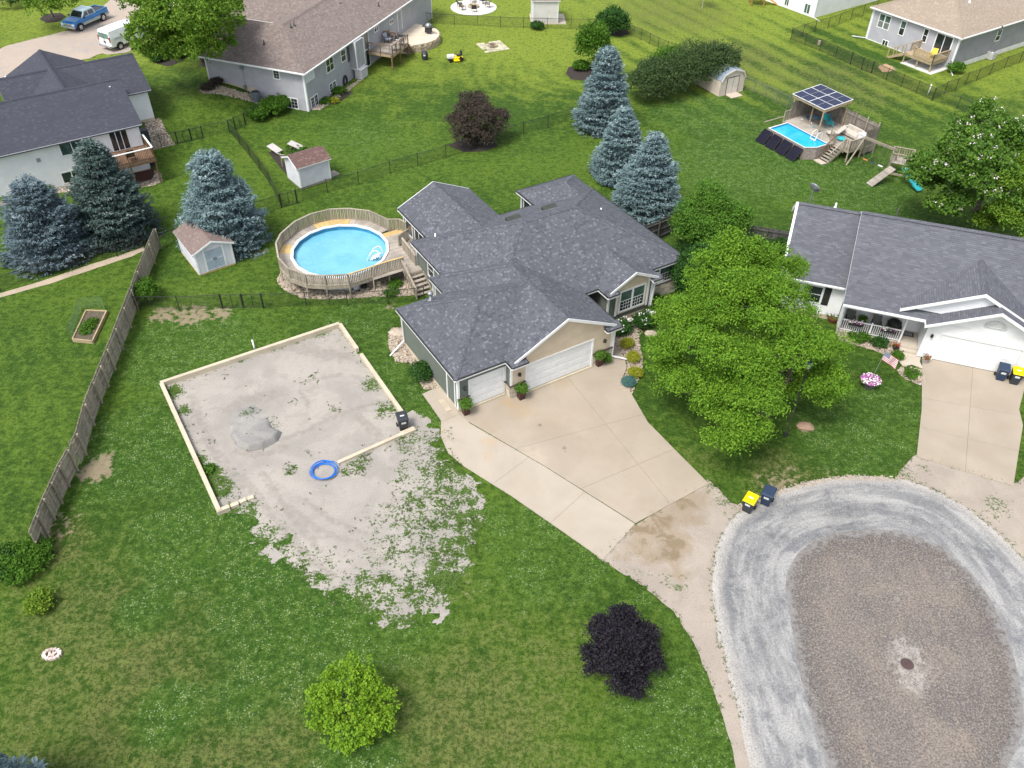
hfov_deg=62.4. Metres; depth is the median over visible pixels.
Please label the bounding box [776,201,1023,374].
house
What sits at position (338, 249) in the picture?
swimming pool
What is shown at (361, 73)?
storage box
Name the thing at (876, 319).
armchair
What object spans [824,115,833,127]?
armchair
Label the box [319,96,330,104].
shrub
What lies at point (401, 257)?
deck
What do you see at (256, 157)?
chain link fence
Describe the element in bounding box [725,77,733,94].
door
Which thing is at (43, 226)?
spruce tree
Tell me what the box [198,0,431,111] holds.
house
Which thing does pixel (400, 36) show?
patio table
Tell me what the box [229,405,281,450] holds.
gravel heap
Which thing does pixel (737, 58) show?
hedge bush
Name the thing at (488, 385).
garage door
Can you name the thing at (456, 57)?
riding mower
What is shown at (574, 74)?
planting bed
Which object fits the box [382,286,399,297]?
shrub
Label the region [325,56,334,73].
window
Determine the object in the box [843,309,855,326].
armchair
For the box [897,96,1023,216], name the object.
blossoming tree
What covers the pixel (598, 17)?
shrub
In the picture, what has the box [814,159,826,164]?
stepping slab
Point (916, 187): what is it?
slide
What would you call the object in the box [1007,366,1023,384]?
wheelie bin
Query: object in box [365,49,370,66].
window
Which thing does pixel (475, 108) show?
bronze tree
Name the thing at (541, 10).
shed
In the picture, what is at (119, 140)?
patio door
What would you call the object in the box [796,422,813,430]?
boulder
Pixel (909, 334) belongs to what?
doormat
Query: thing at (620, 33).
planting bed
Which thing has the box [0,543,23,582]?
shrub
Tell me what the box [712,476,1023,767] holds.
road
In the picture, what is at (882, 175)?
play tower
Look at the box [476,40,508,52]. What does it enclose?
fire pit
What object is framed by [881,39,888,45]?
window
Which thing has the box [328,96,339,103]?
hosta
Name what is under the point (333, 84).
window
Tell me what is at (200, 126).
chain link fence
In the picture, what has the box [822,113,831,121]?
armchair
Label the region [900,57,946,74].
patio slab
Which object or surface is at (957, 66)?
shrub
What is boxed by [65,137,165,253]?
spruce tree
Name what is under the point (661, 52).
hedge bush
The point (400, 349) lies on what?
stones
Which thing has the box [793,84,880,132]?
solar pergola
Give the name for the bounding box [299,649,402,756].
lime maple
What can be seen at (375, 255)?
pool ladder
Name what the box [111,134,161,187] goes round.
deck
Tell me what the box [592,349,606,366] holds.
planter
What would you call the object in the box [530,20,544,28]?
shrub
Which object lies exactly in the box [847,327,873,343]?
shrub
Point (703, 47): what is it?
hedge bush
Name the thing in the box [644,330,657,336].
boulder
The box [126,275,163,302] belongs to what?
shrub
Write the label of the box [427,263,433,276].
window
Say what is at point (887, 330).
rail planter
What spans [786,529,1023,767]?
island
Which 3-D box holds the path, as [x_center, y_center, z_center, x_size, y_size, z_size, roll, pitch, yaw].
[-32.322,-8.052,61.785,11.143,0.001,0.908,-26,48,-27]
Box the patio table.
[395,34,405,41]
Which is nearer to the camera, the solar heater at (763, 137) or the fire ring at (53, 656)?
the fire ring at (53, 656)
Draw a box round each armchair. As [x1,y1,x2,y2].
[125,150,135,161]
[383,32,391,42]
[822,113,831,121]
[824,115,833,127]
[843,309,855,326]
[870,314,882,332]
[929,48,938,55]
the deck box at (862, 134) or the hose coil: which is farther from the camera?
the deck box at (862, 134)
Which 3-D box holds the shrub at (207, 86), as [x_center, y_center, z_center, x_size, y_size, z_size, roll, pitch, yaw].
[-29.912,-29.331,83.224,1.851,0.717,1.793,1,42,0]
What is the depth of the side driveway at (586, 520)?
47.05 m
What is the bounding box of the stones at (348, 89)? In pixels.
[311,80,358,109]
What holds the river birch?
on the ground at (180, 624)
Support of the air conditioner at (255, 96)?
on the planting bed at (208, 92)
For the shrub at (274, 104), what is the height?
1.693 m
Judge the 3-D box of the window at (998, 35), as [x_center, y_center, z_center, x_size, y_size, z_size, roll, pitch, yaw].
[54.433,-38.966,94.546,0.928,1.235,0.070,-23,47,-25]
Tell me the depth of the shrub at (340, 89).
85.89 m
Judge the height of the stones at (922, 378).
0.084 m
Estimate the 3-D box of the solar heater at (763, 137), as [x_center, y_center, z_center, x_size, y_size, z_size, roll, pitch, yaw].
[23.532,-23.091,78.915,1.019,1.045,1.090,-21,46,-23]
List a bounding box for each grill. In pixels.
[422,23,434,32]
[884,318,901,335]
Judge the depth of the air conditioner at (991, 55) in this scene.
95.09 m
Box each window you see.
[58,140,80,156]
[60,170,79,183]
[272,70,280,79]
[287,97,298,109]
[305,70,314,82]
[310,93,318,107]
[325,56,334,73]
[329,80,336,93]
[340,48,346,62]
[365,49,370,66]
[405,219,412,238]
[414,229,421,239]
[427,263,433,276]
[523,200,529,206]
[618,282,646,312]
[653,264,673,285]
[784,0,789,6]
[800,283,824,303]
[803,2,810,14]
[876,13,891,30]
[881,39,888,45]
[897,20,907,35]
[921,28,929,42]
[984,321,1006,330]
[994,29,1002,41]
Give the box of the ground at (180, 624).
[0,0,1023,767]
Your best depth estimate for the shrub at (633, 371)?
53.74 m
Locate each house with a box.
[0,49,154,196]
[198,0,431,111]
[390,174,679,411]
[766,0,876,21]
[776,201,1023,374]
[852,0,1023,75]
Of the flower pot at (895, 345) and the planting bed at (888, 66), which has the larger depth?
the planting bed at (888, 66)
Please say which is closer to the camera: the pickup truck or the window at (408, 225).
the window at (408, 225)
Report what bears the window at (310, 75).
in the house at (305, 55)
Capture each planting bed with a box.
[0,185,72,204]
[40,13,65,22]
[128,170,161,186]
[130,163,154,182]
[144,118,174,149]
[156,56,186,65]
[199,85,260,102]
[268,150,286,173]
[313,79,360,109]
[331,91,351,103]
[448,137,496,151]
[566,66,594,79]
[608,27,629,35]
[614,303,675,391]
[840,334,897,353]
[879,64,892,71]
[898,368,921,384]
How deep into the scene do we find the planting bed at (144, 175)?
72.93 m
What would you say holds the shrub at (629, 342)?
on the planting bed at (635, 338)
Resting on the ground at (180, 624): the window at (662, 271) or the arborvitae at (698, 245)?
the arborvitae at (698, 245)
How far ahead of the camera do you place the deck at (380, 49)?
91.23 m
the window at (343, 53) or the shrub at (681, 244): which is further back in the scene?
the window at (343, 53)
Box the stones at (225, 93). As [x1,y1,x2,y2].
[206,86,261,101]
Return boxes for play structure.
[748,0,776,5]
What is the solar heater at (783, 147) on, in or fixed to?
on the ground at (180, 624)
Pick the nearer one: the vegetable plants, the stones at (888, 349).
the stones at (888, 349)
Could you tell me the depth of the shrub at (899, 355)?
55.42 m
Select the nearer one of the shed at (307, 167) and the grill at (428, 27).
the shed at (307, 167)
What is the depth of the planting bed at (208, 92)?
83.20 m
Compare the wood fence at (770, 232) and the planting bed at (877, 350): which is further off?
the wood fence at (770, 232)
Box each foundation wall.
[159,322,402,515]
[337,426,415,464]
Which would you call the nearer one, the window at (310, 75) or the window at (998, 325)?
the window at (998, 325)
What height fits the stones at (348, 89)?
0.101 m
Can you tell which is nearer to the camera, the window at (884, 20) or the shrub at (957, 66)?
the shrub at (957, 66)
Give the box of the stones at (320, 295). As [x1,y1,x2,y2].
[277,271,424,298]
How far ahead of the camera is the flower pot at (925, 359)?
55.15 m
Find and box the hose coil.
[309,460,339,478]
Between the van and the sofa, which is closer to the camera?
the sofa
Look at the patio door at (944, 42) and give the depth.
92.44 m
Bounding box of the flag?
[873,350,898,375]
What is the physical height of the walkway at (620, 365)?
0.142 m
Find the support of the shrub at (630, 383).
on the planting bed at (635, 338)
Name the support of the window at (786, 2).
in the house at (813, 8)
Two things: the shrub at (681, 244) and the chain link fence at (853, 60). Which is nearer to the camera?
the shrub at (681, 244)
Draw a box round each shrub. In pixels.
[0,0,20,6]
[0,534,55,586]
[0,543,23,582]
[21,585,57,615]
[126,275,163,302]
[149,53,168,61]
[199,82,215,91]
[203,461,218,473]
[208,76,223,84]
[245,104,270,119]
[257,94,287,115]
[272,93,291,105]
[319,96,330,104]
[331,85,346,94]
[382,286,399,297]
[387,277,403,288]
[406,359,433,382]
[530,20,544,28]
[572,19,613,67]
[572,59,590,69]
[594,11,611,26]
[600,4,631,32]
[603,353,612,363]
[620,337,634,348]
[621,375,636,387]
[626,350,640,362]
[626,366,643,377]
[641,302,654,312]
[652,291,665,303]
[672,237,698,253]
[764,228,787,254]
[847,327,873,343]
[869,333,891,349]
[891,349,905,360]
[902,366,921,379]
[946,61,967,71]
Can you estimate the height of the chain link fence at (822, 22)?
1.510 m
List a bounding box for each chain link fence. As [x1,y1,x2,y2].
[0,233,145,290]
[132,286,424,310]
[150,104,261,148]
[158,106,577,245]
[227,120,279,202]
[425,12,679,49]
[743,77,799,107]
[790,0,891,39]
[791,29,1023,100]
[933,89,972,113]
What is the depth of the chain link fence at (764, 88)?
86.18 m
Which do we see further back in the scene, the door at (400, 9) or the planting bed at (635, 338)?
the door at (400, 9)
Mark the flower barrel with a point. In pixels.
(869, 380)
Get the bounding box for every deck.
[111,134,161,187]
[275,208,432,299]
[367,31,414,69]
[764,100,880,163]
[887,39,950,71]
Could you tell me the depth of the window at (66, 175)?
70.31 m
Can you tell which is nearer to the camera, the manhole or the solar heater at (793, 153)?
the manhole
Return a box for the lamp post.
[784,361,813,436]
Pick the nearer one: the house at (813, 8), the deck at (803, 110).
the deck at (803, 110)
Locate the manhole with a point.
(907, 664)
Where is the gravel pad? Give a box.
[167,328,485,628]
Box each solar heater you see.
[755,128,772,144]
[765,133,782,149]
[775,139,792,155]
[784,144,803,161]
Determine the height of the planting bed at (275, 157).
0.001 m
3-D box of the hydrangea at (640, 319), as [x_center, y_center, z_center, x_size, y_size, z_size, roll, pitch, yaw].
[8.994,-4.458,57.723,1.825,1.269,1.839,1,42,0]
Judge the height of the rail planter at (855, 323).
0.413 m
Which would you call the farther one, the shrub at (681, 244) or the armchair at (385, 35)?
the armchair at (385, 35)
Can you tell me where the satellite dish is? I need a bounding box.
[808,183,819,202]
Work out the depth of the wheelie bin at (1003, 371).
53.67 m
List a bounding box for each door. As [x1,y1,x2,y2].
[108,130,131,151]
[204,249,216,270]
[212,246,225,267]
[361,32,369,50]
[397,9,402,31]
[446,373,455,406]
[468,366,505,404]
[525,339,594,389]
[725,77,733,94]
[731,76,739,92]
[931,32,954,56]
[931,333,1023,374]
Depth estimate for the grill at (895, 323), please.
56.46 m
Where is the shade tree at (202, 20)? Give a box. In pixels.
[114,0,249,66]
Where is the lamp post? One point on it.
(786, 432)
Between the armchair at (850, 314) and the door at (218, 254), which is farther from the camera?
the door at (218, 254)
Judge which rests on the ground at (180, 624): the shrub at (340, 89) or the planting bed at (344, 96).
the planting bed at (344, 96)
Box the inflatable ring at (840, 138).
[837,136,845,140]
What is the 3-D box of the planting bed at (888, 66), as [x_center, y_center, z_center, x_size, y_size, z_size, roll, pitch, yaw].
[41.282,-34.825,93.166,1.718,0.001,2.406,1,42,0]
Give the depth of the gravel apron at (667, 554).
43.14 m
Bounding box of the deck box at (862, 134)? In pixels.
[858,131,865,137]
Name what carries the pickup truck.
on the road at (76, 43)
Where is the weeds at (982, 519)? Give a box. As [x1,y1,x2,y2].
[586,454,1023,717]
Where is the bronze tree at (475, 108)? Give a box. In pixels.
[440,89,511,145]
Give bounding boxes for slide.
[901,167,921,190]
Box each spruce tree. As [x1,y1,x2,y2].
[0,173,99,280]
[0,747,48,767]
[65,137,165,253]
[172,148,274,262]
[569,44,631,137]
[586,103,643,187]
[611,131,682,225]
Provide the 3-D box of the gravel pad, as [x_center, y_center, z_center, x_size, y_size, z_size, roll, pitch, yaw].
[-9.606,4.564,48.050,14.000,0.001,24.019,-21,46,-23]
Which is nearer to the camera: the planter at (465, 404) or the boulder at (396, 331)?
the planter at (465, 404)
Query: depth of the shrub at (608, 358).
54.53 m
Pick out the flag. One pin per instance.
(889, 359)
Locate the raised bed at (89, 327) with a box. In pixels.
[72,309,107,343]
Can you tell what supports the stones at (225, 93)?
on the planting bed at (208, 92)
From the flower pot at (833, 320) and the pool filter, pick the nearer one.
the flower pot at (833, 320)
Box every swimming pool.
[290,224,388,290]
[767,122,828,159]
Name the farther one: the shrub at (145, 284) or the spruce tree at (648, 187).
the spruce tree at (648, 187)
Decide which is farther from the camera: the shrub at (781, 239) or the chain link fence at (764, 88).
the chain link fence at (764, 88)
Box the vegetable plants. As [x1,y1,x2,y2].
[280,145,308,154]
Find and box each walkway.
[611,344,626,377]
[899,352,921,367]
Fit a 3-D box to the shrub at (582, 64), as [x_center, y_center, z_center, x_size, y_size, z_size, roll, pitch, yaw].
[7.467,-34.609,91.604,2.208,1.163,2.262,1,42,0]
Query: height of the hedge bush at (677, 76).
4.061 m
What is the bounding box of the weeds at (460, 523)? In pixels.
[166,359,488,622]
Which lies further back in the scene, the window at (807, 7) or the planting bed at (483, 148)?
the window at (807, 7)
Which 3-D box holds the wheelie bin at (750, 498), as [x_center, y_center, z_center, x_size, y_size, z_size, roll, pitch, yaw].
[12.811,6.421,45.554,0.660,1.107,0.842,26,47,25]
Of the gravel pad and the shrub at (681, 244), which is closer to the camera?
the gravel pad
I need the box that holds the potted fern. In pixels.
[858,314,868,322]
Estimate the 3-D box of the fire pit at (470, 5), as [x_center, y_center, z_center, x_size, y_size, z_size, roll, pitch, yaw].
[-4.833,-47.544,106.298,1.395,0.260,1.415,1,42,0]
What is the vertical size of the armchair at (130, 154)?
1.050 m
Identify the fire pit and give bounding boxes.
[468,3,478,8]
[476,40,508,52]
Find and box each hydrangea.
[616,316,633,335]
[631,309,656,328]
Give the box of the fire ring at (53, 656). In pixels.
[41,647,61,660]
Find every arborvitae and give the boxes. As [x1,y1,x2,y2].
[666,251,701,292]
[686,242,716,272]
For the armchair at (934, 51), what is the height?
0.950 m
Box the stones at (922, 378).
[897,365,925,382]
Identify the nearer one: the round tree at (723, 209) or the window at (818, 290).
the window at (818, 290)
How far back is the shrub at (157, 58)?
87.91 m
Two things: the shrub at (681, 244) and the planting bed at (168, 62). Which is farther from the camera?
the planting bed at (168, 62)
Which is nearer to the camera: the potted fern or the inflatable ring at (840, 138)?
the potted fern
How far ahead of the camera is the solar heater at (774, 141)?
78.08 m
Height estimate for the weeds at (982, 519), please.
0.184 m
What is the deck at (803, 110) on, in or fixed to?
on the ground at (180, 624)
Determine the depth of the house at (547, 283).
55.87 m
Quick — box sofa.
[841,124,864,138]
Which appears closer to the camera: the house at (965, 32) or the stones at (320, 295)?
the stones at (320, 295)
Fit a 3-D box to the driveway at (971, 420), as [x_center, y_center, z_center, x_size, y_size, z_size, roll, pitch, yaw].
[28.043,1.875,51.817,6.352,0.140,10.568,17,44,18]
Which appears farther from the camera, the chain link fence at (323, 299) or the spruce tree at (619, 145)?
the spruce tree at (619, 145)
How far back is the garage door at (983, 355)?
54.34 m
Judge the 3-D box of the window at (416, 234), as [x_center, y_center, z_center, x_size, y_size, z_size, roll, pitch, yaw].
[-6.900,-10.532,62.906,0.070,2.230,1.480,-21,46,-23]
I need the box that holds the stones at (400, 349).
[388,328,438,388]
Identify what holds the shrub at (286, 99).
on the ground at (180, 624)
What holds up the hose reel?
attached to the house at (305, 55)
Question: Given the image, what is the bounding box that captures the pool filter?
[353,284,366,290]
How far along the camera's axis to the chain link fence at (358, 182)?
73.13 m
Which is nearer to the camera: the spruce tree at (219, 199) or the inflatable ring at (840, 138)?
the spruce tree at (219, 199)
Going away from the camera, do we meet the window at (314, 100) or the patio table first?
the window at (314, 100)
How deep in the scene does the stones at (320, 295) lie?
60.64 m
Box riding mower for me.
[447,49,463,62]
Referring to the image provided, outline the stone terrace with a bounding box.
[394,23,440,54]
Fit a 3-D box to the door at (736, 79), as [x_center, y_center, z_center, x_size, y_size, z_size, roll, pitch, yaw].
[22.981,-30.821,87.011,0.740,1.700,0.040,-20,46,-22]
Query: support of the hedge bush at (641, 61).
on the ground at (180, 624)
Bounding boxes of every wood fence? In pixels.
[28,228,161,544]
[645,214,673,237]
[733,224,789,246]
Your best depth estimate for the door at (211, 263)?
61.58 m
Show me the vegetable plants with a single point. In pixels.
(298, 150)
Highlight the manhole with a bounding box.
[900,657,914,670]
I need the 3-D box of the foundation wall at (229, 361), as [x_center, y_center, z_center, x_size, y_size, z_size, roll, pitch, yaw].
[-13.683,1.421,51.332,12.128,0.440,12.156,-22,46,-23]
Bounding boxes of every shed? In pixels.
[173,217,235,275]
[281,146,339,189]
[529,0,565,23]
[693,62,746,98]
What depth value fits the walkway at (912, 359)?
55.51 m
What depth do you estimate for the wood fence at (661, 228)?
65.60 m
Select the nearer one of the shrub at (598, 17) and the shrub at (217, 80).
the shrub at (217, 80)
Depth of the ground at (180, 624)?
49.41 m
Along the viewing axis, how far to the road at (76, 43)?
91.40 m
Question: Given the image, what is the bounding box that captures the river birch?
[640,224,857,456]
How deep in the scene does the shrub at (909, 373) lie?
54.34 m
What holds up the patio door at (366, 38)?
in the house at (305, 55)
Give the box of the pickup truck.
[61,5,109,30]
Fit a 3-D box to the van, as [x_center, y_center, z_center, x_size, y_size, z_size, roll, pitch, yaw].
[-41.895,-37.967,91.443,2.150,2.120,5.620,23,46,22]
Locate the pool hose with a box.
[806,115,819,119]
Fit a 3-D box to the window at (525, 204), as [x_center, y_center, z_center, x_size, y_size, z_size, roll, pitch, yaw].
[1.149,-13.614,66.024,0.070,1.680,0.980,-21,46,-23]
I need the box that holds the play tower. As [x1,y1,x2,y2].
[867,146,915,186]
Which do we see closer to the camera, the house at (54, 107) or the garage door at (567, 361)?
the garage door at (567, 361)
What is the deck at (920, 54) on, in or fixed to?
on the ground at (180, 624)
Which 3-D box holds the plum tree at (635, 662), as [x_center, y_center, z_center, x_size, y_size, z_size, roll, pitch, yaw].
[4.877,11.945,37.791,4.146,3.202,4.078,1,42,0]
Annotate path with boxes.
[0,247,143,296]
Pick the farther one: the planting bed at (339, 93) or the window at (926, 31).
the window at (926, 31)
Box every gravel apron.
[594,479,758,767]
[897,455,1023,558]
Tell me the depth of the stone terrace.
96.02 m
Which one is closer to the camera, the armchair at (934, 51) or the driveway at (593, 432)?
the driveway at (593, 432)
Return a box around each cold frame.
[267,143,281,152]
[287,140,302,148]
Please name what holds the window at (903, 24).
in the house at (965, 32)
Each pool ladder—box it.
[367,246,382,260]
[810,129,822,140]
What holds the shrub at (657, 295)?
on the planting bed at (635, 338)
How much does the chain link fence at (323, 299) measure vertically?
1.360 m
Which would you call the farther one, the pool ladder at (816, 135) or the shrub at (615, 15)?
the shrub at (615, 15)
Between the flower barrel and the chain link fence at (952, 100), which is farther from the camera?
the chain link fence at (952, 100)
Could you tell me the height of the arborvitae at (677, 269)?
3.657 m
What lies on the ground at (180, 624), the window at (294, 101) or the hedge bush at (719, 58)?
the hedge bush at (719, 58)
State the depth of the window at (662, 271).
59.44 m
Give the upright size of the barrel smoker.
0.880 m
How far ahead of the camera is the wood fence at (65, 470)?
49.85 m
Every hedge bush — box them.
[626,64,673,99]
[637,55,670,85]
[640,55,694,96]
[649,43,688,75]
[657,45,709,88]
[676,36,728,77]
[691,44,735,82]
[708,37,744,80]
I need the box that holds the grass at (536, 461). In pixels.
[179,330,695,551]
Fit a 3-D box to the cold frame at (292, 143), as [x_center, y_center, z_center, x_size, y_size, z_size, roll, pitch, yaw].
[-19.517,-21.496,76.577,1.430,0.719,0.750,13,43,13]
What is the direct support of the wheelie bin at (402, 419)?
on the gravel pad
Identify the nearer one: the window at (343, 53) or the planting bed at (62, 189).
the planting bed at (62, 189)
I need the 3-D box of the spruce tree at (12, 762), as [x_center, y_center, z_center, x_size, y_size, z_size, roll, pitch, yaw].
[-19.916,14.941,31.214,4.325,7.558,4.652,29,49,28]
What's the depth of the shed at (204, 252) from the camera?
61.67 m
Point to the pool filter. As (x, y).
(356, 288)
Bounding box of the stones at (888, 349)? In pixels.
[838,333,892,353]
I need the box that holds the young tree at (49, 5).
[19,0,81,17]
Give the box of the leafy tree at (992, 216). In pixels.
[967,148,1023,237]
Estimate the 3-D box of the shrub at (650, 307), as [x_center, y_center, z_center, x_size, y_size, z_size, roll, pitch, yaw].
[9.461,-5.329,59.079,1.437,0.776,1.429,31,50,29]
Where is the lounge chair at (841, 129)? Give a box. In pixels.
[827,125,846,136]
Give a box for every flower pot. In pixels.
[826,313,838,323]
[892,341,900,350]
[922,353,931,362]
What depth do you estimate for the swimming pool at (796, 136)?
77.37 m
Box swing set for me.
[846,136,897,172]
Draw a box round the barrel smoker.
[421,51,427,60]
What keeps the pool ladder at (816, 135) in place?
attached to the deck at (803, 110)
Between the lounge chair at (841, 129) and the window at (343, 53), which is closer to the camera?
the lounge chair at (841, 129)
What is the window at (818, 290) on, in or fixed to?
in the house at (949, 293)
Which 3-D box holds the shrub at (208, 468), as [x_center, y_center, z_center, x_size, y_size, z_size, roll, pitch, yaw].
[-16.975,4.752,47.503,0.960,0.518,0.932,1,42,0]
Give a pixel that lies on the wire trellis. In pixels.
(80, 311)
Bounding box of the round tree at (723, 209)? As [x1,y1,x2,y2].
[667,176,757,247]
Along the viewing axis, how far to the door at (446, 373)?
51.06 m
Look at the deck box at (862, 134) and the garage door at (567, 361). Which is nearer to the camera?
the garage door at (567, 361)
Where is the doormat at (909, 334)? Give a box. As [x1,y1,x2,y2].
[903,331,913,336]
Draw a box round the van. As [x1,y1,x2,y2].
[97,19,148,49]
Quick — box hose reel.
[343,75,347,85]
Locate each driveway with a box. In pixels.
[423,388,634,559]
[455,361,708,522]
[917,359,1023,485]
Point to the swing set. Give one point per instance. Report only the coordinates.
(879, 143)
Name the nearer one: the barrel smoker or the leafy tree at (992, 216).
the leafy tree at (992, 216)
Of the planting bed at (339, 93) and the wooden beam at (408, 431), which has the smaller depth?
the wooden beam at (408, 431)
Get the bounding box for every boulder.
[388,328,402,335]
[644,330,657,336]
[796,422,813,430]
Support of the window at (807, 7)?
in the house at (813, 8)
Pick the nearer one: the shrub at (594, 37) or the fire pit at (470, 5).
the shrub at (594, 37)
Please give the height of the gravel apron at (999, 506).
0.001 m
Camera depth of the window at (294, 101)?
83.03 m
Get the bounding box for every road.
[0,0,152,77]
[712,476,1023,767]
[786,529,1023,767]
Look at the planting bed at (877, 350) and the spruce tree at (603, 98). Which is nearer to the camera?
the planting bed at (877, 350)
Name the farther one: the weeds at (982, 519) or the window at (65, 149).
the window at (65, 149)
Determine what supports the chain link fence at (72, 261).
on the ground at (180, 624)
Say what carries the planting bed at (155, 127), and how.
on the ground at (180, 624)
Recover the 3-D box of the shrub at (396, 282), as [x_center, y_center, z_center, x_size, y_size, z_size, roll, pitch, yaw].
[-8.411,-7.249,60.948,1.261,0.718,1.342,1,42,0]
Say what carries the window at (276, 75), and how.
in the house at (305, 55)
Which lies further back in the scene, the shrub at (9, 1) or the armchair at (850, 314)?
the shrub at (9, 1)
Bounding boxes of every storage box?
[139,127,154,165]
[355,65,367,79]
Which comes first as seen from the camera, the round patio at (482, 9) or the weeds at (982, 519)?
the weeds at (982, 519)
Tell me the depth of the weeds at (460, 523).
45.02 m
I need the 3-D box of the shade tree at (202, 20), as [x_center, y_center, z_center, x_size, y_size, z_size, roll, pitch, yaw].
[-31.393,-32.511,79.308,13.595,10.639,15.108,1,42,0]
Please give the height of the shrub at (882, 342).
0.757 m
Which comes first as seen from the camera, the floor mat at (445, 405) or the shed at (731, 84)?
the floor mat at (445, 405)
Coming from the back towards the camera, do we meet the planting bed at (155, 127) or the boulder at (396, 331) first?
the planting bed at (155, 127)
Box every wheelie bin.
[395,410,408,430]
[742,491,759,513]
[760,484,776,506]
[994,362,1010,380]
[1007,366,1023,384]
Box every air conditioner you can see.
[251,90,260,101]
[986,50,997,59]
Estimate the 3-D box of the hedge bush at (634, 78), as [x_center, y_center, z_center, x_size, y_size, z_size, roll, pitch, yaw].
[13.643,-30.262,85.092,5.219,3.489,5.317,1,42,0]
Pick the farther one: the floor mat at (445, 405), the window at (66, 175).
the window at (66, 175)
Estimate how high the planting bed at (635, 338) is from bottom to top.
0.001 m
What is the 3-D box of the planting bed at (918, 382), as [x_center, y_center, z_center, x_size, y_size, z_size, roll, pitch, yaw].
[25.715,-0.562,54.437,1.696,0.001,1.642,13,43,13]
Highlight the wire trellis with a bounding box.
[66,297,104,336]
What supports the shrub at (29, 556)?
on the ground at (180, 624)
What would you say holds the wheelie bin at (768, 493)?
on the road at (761, 546)
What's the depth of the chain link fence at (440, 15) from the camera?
100.68 m
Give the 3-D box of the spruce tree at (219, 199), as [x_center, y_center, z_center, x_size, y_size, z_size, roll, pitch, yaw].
[-21.985,-13.468,62.890,7.049,8.391,7.234,-32,51,-31]
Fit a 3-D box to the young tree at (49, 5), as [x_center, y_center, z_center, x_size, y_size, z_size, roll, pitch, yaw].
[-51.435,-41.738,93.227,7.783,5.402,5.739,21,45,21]
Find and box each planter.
[457,397,473,415]
[514,381,530,400]
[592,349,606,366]
[848,319,863,326]
[881,325,897,333]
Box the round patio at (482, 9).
[451,0,496,14]
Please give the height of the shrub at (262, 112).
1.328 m
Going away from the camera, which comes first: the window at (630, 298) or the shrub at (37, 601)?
the shrub at (37, 601)
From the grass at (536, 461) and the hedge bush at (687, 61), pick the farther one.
the hedge bush at (687, 61)
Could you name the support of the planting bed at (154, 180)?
on the ground at (180, 624)
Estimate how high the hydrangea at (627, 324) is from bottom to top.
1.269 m
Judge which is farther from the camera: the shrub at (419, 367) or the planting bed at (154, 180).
the planting bed at (154, 180)
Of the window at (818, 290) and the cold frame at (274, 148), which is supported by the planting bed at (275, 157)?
the cold frame at (274, 148)
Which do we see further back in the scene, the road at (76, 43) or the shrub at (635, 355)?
the road at (76, 43)
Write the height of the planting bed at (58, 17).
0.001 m
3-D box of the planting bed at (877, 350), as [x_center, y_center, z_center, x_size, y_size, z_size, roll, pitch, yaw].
[23.814,-2.791,56.902,4.153,0.001,1.843,19,45,19]
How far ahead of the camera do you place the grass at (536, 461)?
48.94 m
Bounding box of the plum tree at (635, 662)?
[574,599,668,700]
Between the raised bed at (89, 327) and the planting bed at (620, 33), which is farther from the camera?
the planting bed at (620, 33)
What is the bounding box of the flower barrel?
[860,372,881,389]
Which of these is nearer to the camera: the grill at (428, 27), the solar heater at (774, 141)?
the solar heater at (774, 141)
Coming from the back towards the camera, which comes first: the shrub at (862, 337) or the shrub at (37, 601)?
the shrub at (862, 337)
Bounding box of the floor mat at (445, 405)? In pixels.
[438,399,451,411]

